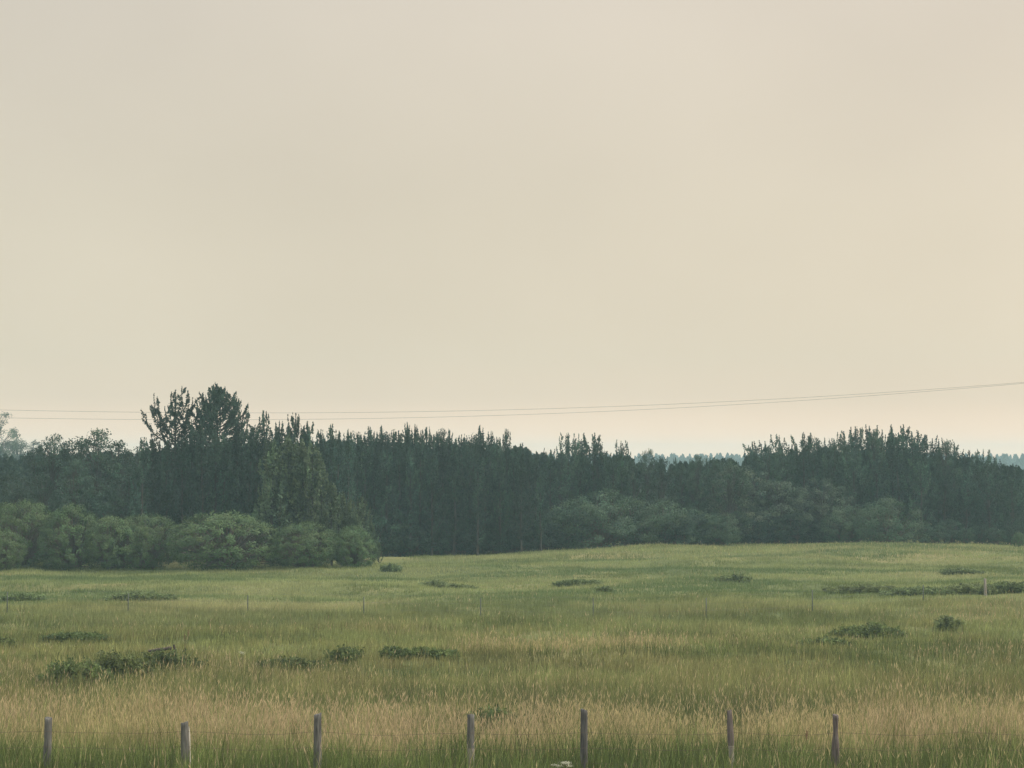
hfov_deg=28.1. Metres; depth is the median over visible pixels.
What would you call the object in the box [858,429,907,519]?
ragged poplar
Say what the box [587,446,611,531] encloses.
aspen tree
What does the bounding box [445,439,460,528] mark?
poplar tree
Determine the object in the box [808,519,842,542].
brush shrub
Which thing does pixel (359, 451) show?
poplar tree
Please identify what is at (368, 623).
meadow grass
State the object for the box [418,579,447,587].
shrub
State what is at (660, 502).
round bush
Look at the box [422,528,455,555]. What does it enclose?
brush shrub
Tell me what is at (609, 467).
ragged poplar
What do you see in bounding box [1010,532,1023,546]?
willow shrub
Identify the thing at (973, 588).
shrub
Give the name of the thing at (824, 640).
shrub
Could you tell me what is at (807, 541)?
brush shrub
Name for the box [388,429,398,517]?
poplar tree
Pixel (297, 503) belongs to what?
young poplar
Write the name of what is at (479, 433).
poplar tree
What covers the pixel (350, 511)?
young poplar
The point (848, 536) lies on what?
round bush
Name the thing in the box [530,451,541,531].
poplar tree
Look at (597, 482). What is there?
ragged poplar
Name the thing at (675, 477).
poplar tree
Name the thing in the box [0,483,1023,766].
ground
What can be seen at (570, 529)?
round bush
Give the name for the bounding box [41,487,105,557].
brush shrub
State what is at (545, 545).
brush shrub
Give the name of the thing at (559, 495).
aspen tree
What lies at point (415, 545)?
brush shrub
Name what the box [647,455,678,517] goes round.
aspen tree
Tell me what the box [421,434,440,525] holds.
poplar tree
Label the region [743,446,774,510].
ragged poplar
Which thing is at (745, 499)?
dusky tree
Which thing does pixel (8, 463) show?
wood thicket
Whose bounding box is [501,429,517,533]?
poplar tree
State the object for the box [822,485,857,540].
dusky tree
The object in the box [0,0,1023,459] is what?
sky
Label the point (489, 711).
shrub
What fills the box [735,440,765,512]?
ragged poplar
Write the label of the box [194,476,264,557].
brush shrub
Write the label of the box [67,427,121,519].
aspen tree
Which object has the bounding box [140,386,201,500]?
tall poplar
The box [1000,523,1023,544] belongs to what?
brush shrub
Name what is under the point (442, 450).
poplar tree
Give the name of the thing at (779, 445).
ragged poplar
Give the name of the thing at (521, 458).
poplar tree
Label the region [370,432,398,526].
aspen tree
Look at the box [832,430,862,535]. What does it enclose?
ragged poplar
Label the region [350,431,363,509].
poplar tree
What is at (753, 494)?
dusky tree
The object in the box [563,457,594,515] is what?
aspen tree
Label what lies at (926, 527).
brush shrub
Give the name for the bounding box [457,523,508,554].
brush shrub
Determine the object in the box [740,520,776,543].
brush shrub
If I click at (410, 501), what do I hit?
poplar tree
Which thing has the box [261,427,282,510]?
poplar tree
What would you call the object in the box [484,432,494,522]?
poplar tree
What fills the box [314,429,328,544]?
poplar tree
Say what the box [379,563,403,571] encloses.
shrub
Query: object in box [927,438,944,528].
ragged poplar
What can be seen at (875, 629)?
shrub
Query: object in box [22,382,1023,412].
power line
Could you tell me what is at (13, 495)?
aspen tree
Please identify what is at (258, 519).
brush shrub
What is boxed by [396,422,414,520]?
poplar tree
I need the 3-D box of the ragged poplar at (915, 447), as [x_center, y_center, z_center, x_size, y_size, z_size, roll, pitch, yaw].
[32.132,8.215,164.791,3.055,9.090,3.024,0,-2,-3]
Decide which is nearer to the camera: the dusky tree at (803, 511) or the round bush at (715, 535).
the round bush at (715, 535)
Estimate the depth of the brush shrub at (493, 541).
150.44 m
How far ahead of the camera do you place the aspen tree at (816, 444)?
166.74 m
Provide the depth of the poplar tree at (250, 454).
135.88 m
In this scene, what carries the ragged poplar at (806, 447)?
on the ground at (470, 571)
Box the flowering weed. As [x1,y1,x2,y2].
[551,761,571,767]
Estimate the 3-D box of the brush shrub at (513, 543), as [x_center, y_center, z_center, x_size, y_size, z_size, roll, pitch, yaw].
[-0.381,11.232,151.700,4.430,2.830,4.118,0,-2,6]
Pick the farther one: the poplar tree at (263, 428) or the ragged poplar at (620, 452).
the ragged poplar at (620, 452)
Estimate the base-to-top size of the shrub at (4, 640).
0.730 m
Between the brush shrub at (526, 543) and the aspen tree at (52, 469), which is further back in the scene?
the brush shrub at (526, 543)
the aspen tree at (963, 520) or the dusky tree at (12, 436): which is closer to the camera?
the aspen tree at (963, 520)
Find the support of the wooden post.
on the ground at (470, 571)
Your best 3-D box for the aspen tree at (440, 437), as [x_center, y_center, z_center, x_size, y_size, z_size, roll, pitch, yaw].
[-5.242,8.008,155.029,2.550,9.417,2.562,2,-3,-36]
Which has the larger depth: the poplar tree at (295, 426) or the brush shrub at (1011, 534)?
the brush shrub at (1011, 534)
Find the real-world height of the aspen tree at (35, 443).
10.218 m
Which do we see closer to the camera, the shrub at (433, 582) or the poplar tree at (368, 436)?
the shrub at (433, 582)
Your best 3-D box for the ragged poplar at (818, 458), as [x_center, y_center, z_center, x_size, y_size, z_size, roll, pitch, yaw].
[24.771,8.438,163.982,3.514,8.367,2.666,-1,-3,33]
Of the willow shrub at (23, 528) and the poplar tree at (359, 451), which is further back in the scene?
the poplar tree at (359, 451)
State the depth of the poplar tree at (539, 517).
149.75 m
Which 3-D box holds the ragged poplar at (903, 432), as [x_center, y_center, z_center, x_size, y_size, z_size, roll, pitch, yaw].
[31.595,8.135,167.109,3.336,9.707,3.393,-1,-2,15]
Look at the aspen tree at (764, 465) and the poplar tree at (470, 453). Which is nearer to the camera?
the poplar tree at (470, 453)
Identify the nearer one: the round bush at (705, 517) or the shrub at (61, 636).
the shrub at (61, 636)
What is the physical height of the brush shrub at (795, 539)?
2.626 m
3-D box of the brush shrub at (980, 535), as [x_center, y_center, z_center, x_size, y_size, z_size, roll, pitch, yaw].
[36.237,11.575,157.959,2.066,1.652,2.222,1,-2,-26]
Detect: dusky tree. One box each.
[0,411,23,459]
[0,439,29,458]
[704,465,767,542]
[739,471,777,534]
[750,480,809,543]
[784,486,818,543]
[793,478,847,543]
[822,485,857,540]
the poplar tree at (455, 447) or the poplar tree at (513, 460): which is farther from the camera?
the poplar tree at (455, 447)
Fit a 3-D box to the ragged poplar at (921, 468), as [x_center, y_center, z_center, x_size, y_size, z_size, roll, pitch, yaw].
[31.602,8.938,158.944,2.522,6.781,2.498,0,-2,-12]
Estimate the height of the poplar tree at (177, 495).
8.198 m
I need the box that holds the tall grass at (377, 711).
[0,632,1023,767]
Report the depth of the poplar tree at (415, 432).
156.09 m
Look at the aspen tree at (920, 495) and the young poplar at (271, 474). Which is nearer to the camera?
the young poplar at (271, 474)
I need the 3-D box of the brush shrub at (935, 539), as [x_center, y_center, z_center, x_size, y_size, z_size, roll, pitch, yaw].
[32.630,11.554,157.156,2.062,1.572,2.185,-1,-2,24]
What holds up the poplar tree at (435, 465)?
on the ground at (470, 571)
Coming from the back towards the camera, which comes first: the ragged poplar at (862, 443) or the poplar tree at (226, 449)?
the ragged poplar at (862, 443)
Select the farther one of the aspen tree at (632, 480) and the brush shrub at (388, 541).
the aspen tree at (632, 480)
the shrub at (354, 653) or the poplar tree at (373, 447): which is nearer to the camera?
the shrub at (354, 653)
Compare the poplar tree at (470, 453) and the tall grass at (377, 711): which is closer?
the tall grass at (377, 711)
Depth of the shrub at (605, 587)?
101.91 m
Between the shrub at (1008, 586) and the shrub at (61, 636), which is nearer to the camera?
the shrub at (61, 636)
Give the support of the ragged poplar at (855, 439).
on the ground at (470, 571)
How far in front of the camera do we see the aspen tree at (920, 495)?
167.46 m
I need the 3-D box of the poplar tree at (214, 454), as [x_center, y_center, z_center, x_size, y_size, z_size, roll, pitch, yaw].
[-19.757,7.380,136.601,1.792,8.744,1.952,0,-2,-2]
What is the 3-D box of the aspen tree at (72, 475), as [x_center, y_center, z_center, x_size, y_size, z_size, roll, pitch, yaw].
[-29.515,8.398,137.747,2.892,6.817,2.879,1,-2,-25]
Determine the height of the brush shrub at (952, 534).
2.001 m
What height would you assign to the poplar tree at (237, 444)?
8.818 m
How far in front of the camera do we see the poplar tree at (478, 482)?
149.04 m
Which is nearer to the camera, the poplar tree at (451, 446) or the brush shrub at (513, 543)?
the brush shrub at (513, 543)
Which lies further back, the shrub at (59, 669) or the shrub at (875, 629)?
the shrub at (875, 629)
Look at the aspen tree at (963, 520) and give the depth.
167.25 m
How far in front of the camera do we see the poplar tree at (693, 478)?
162.14 m
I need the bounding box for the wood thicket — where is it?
[0,438,1023,540]
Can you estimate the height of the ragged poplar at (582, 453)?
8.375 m
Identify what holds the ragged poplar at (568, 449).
on the ground at (470, 571)
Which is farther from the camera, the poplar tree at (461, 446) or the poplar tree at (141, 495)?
the poplar tree at (461, 446)
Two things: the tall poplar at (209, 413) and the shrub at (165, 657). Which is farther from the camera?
the tall poplar at (209, 413)
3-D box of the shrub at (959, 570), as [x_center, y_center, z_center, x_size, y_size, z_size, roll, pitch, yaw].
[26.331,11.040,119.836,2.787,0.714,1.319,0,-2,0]
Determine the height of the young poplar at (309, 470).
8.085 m
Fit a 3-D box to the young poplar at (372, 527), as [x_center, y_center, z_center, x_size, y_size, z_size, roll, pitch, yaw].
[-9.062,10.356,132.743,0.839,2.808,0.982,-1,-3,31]
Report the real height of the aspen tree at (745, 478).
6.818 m
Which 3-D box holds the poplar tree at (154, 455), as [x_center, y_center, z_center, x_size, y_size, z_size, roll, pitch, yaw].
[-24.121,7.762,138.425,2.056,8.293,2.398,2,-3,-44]
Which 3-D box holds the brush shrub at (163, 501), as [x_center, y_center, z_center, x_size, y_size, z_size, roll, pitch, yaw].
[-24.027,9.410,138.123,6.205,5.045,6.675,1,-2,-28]
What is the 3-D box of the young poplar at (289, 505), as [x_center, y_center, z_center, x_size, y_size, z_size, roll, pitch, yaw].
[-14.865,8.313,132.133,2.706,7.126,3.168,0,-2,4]
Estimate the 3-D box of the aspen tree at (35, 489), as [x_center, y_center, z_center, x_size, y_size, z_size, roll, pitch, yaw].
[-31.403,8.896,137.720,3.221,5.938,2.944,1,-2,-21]
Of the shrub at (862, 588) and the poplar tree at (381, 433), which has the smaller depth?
the shrub at (862, 588)
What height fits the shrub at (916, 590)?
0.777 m
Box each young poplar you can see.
[251,439,290,566]
[259,433,306,560]
[260,458,300,565]
[284,438,323,543]
[287,443,330,549]
[290,470,314,545]
[301,479,328,546]
[309,459,341,558]
[319,480,345,566]
[328,491,356,537]
[337,498,363,548]
[348,513,365,548]
[351,496,373,547]
[365,522,378,562]
[375,542,383,562]
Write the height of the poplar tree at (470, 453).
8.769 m
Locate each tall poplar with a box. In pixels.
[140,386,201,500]
[184,383,255,511]
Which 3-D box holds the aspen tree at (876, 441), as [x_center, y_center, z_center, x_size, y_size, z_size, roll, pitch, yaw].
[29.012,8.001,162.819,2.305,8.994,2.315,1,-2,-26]
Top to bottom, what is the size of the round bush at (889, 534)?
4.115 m
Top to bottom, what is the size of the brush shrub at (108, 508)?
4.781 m
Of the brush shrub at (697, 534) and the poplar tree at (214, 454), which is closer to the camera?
the poplar tree at (214, 454)
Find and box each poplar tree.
[129,437,156,530]
[139,437,167,533]
[157,440,173,556]
[165,439,198,551]
[180,429,206,560]
[203,429,228,534]
[208,431,242,546]
[227,432,248,542]
[230,425,262,554]
[242,425,265,560]
[258,410,270,489]
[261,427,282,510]
[274,420,285,452]
[276,429,300,509]
[282,412,301,465]
[300,425,314,461]
[301,421,321,466]
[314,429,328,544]
[321,423,345,523]
[331,431,343,533]
[337,430,357,535]
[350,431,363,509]
[353,434,374,527]
[356,426,378,514]
[366,431,385,526]
[376,425,389,525]
[378,435,392,527]
[383,430,414,535]
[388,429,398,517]
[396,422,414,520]
[397,447,421,555]
[399,430,422,524]
[411,426,421,535]
[411,431,430,545]
[417,427,434,525]
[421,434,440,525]
[427,432,448,527]
[433,436,452,530]
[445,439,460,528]
[447,430,453,485]
[450,434,473,531]
[455,437,483,554]
[465,453,488,554]
[472,426,487,517]
[472,435,497,554]
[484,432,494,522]
[487,437,508,544]
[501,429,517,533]
[506,446,525,552]
[510,443,534,535]
[510,463,534,552]
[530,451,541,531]
[533,471,545,550]
[671,457,680,516]
[686,459,695,509]
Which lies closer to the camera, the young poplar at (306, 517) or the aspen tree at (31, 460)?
the young poplar at (306, 517)
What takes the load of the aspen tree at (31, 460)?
on the ground at (470, 571)
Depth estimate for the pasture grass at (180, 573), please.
117.42 m
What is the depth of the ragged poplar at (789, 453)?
167.32 m
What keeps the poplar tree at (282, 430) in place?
on the ground at (470, 571)
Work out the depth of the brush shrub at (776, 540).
157.21 m
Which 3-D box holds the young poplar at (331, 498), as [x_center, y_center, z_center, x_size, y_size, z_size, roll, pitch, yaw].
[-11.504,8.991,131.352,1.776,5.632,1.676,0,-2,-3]
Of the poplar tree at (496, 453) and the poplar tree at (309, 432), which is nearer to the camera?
the poplar tree at (309, 432)
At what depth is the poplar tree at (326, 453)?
140.33 m
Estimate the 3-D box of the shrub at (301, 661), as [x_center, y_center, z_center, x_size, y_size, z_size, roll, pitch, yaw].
[-6.494,8.446,60.871,2.330,0.793,1.314,0,-2,0]
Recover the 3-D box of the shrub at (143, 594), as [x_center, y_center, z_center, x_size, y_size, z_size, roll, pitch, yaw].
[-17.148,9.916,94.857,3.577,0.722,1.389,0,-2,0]
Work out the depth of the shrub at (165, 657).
58.75 m
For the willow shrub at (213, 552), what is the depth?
126.13 m
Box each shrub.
[0,498,58,564]
[0,530,27,570]
[0,592,47,601]
[0,635,17,648]
[33,654,117,689]
[36,503,104,570]
[38,630,112,642]
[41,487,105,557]
[77,490,139,560]
[80,649,164,682]
[81,515,145,568]
[103,590,177,601]
[106,486,194,557]
[109,513,180,569]
[136,647,208,673]
[163,510,290,570]
[168,480,231,552]
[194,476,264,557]
[241,491,307,560]
[254,655,332,673]
[270,521,338,567]
[323,644,364,663]
[327,525,377,567]
[363,509,413,555]
[378,645,408,660]
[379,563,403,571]
[381,524,428,556]
[395,520,444,556]
[400,646,459,659]
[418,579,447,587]
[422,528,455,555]
[435,583,480,589]
[443,528,489,554]
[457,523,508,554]
[464,703,531,733]
[475,528,514,553]
[480,518,533,553]
[505,528,538,552]
[514,519,563,551]
[532,508,588,549]
[552,579,602,586]
[595,585,614,591]
[655,508,708,544]
[685,517,721,545]
[701,517,739,545]
[714,573,752,582]
[731,517,758,544]
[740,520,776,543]
[756,518,792,544]
[771,512,820,544]
[786,635,859,646]
[794,523,827,543]
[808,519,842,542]
[821,621,906,639]
[822,583,897,593]
[879,585,955,596]
[908,520,936,543]
[923,524,950,543]
[933,615,965,631]
[935,518,965,542]
[935,582,1002,594]
[939,567,985,574]
[955,528,977,543]
[967,523,994,543]
[981,527,1008,544]
[987,579,1023,593]
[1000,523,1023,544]
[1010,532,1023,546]
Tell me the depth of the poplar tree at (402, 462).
152.46 m
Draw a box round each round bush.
[546,497,609,549]
[559,488,645,550]
[593,496,664,546]
[627,497,708,544]
[664,507,714,544]
[700,512,741,545]
[819,504,879,543]
[843,494,929,543]
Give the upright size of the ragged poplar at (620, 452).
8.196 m
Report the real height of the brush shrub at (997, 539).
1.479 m
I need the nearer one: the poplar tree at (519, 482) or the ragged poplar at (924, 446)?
the poplar tree at (519, 482)
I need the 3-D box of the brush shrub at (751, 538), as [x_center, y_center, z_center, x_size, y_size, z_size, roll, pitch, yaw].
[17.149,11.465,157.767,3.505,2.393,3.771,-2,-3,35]
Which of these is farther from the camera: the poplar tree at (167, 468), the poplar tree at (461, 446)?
the poplar tree at (461, 446)
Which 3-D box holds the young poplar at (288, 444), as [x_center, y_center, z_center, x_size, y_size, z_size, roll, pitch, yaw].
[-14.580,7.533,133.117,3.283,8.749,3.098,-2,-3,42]
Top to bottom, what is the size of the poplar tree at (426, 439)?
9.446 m
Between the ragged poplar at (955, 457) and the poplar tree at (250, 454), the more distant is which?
the ragged poplar at (955, 457)
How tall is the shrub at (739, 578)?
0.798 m
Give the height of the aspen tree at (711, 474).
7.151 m
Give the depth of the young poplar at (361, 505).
133.18 m
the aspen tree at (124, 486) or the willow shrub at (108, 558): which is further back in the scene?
the aspen tree at (124, 486)
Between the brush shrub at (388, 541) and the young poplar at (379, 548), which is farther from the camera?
the brush shrub at (388, 541)
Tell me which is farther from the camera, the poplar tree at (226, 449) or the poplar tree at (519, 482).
the poplar tree at (519, 482)
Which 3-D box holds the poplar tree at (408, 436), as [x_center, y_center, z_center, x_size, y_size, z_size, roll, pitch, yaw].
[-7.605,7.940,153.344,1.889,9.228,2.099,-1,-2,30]
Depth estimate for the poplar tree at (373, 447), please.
154.55 m
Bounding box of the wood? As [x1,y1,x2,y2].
[18,452,1023,478]
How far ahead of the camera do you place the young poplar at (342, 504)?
131.83 m
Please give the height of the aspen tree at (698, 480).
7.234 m
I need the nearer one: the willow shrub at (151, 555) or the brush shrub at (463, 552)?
the willow shrub at (151, 555)
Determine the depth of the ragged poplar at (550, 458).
155.64 m
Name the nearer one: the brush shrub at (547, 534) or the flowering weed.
the flowering weed
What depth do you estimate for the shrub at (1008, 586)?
97.86 m
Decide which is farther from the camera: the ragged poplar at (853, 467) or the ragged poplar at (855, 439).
the ragged poplar at (855, 439)
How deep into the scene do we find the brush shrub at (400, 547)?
150.44 m
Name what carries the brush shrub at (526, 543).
on the ground at (470, 571)
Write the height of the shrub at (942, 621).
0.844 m
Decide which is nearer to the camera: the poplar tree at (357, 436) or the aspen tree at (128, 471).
the aspen tree at (128, 471)
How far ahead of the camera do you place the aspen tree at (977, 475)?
162.75 m
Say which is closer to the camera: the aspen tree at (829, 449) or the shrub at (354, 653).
the shrub at (354, 653)
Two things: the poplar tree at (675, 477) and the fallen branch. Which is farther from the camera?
the poplar tree at (675, 477)
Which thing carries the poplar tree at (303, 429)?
on the ground at (470, 571)
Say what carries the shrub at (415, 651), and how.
on the ground at (470, 571)
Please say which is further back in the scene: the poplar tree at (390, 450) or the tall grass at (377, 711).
the poplar tree at (390, 450)
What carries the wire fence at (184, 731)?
on the ground at (470, 571)
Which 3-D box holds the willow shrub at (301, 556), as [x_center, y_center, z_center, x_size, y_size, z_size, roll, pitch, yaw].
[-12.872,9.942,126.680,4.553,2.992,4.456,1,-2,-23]
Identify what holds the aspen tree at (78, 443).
on the ground at (470, 571)
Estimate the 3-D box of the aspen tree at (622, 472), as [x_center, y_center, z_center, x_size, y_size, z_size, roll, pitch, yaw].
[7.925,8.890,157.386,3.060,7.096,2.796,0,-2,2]
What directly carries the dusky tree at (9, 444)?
on the ground at (470, 571)
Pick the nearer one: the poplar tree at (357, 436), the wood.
the poplar tree at (357, 436)
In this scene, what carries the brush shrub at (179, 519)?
on the ground at (470, 571)
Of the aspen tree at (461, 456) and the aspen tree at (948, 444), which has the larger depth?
the aspen tree at (948, 444)
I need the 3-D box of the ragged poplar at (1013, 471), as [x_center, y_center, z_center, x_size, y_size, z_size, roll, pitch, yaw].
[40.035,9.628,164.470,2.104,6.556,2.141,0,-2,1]
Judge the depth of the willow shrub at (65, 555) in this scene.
128.89 m
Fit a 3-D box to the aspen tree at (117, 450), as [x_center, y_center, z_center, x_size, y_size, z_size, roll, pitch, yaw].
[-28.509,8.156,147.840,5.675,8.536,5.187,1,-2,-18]
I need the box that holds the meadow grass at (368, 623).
[0,590,1023,687]
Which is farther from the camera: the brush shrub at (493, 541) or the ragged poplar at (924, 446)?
the ragged poplar at (924, 446)
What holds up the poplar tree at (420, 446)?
on the ground at (470, 571)
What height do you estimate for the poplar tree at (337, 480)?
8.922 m
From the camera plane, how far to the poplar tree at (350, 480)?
139.84 m
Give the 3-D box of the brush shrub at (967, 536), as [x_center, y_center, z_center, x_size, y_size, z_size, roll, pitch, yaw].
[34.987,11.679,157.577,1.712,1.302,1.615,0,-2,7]
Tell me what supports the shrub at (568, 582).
on the ground at (470, 571)
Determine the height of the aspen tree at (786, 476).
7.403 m
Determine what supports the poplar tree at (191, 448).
on the ground at (470, 571)
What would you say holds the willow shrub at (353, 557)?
on the ground at (470, 571)
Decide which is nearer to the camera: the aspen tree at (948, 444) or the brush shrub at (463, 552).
the brush shrub at (463, 552)
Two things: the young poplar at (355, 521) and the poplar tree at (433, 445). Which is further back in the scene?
the poplar tree at (433, 445)
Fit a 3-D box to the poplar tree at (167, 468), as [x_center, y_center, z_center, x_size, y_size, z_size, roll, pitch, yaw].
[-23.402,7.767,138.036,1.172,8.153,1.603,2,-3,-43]
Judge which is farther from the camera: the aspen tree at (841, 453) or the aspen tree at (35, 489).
the aspen tree at (841, 453)
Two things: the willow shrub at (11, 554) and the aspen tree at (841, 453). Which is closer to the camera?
the willow shrub at (11, 554)
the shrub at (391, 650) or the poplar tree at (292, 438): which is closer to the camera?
the shrub at (391, 650)
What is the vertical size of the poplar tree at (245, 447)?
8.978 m
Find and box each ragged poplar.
[538,448,568,548]
[544,432,586,520]
[569,437,591,517]
[572,433,606,540]
[592,454,631,545]
[593,450,623,513]
[612,440,632,543]
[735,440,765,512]
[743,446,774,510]
[763,434,797,522]
[777,444,806,506]
[788,432,822,514]
[809,437,841,520]
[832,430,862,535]
[834,450,878,517]
[837,426,870,539]
[856,424,880,539]
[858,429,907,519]
[881,432,912,531]
[881,449,914,533]
[885,424,918,540]
[893,430,932,541]
[903,457,938,533]
[909,435,941,541]
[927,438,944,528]
[940,444,965,539]
[957,449,986,529]
[971,450,1001,529]
[983,456,1008,536]
[999,463,1021,533]
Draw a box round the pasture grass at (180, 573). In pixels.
[0,540,1023,608]
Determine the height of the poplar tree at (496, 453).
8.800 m
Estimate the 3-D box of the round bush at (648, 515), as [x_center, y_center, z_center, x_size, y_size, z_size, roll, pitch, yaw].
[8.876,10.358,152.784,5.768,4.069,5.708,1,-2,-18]
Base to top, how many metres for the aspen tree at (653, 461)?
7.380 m
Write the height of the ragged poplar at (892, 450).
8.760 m
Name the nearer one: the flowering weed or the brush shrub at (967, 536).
the flowering weed
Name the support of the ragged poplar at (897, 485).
on the ground at (470, 571)
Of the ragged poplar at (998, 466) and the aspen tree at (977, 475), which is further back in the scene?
the ragged poplar at (998, 466)
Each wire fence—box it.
[0,708,1023,767]
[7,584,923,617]
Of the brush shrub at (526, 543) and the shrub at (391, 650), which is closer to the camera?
the shrub at (391, 650)
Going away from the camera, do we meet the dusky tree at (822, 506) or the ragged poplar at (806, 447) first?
the dusky tree at (822, 506)
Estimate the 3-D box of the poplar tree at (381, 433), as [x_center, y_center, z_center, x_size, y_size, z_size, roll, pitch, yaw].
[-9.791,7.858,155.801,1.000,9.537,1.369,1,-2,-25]
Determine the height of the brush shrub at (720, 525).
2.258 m
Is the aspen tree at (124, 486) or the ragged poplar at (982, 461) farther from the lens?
the ragged poplar at (982, 461)
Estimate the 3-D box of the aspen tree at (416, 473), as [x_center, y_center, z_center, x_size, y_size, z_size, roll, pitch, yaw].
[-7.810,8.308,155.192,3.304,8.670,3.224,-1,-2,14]
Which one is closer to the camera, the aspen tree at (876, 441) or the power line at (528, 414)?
the aspen tree at (876, 441)
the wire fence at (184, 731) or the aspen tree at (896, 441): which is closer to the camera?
the wire fence at (184, 731)
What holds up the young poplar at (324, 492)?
on the ground at (470, 571)
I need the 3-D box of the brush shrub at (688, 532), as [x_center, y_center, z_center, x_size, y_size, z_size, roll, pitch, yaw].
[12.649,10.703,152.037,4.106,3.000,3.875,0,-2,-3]
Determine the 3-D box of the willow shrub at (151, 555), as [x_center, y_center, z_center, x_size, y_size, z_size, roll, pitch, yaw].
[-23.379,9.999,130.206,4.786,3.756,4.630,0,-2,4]
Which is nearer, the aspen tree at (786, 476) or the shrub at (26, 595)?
the shrub at (26, 595)
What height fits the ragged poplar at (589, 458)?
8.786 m
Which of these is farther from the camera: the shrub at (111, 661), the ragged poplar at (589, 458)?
the ragged poplar at (589, 458)
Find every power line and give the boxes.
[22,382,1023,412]
[38,383,1022,419]
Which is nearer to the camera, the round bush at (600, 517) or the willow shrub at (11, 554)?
the willow shrub at (11, 554)
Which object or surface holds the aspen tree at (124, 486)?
on the ground at (470, 571)
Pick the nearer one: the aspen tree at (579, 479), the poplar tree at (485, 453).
the poplar tree at (485, 453)
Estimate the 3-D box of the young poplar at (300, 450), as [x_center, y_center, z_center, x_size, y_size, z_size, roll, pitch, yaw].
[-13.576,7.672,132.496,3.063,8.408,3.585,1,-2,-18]
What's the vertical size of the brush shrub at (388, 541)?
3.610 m
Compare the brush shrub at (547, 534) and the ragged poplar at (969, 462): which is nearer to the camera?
the brush shrub at (547, 534)
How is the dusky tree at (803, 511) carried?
on the ground at (470, 571)
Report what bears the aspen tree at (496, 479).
on the ground at (470, 571)
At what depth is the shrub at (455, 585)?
105.12 m
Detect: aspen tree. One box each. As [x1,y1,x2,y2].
[0,472,40,539]
[5,445,63,538]
[16,439,43,459]
[22,472,66,530]
[31,436,113,547]
[32,433,71,512]
[55,458,95,548]
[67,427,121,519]
[80,438,149,509]
[103,446,169,524]
[106,464,158,521]
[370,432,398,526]
[394,439,427,522]
[429,429,457,521]
[455,433,491,525]
[478,446,520,523]
[541,451,578,514]
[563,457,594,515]
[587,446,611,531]
[599,456,633,543]
[618,458,650,520]
[637,448,658,530]
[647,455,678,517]
[683,454,707,519]
[695,456,732,517]
[704,458,754,539]
[753,443,784,531]
[767,449,805,538]
[799,435,825,519]
[818,441,845,511]
[835,442,868,517]
[864,429,891,528]
[887,433,911,534]
[901,450,939,531]
[931,439,961,533]
[951,455,978,530]
[968,461,1006,533]
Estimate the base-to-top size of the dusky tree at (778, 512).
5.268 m
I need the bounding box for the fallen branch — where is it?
[148,644,176,652]

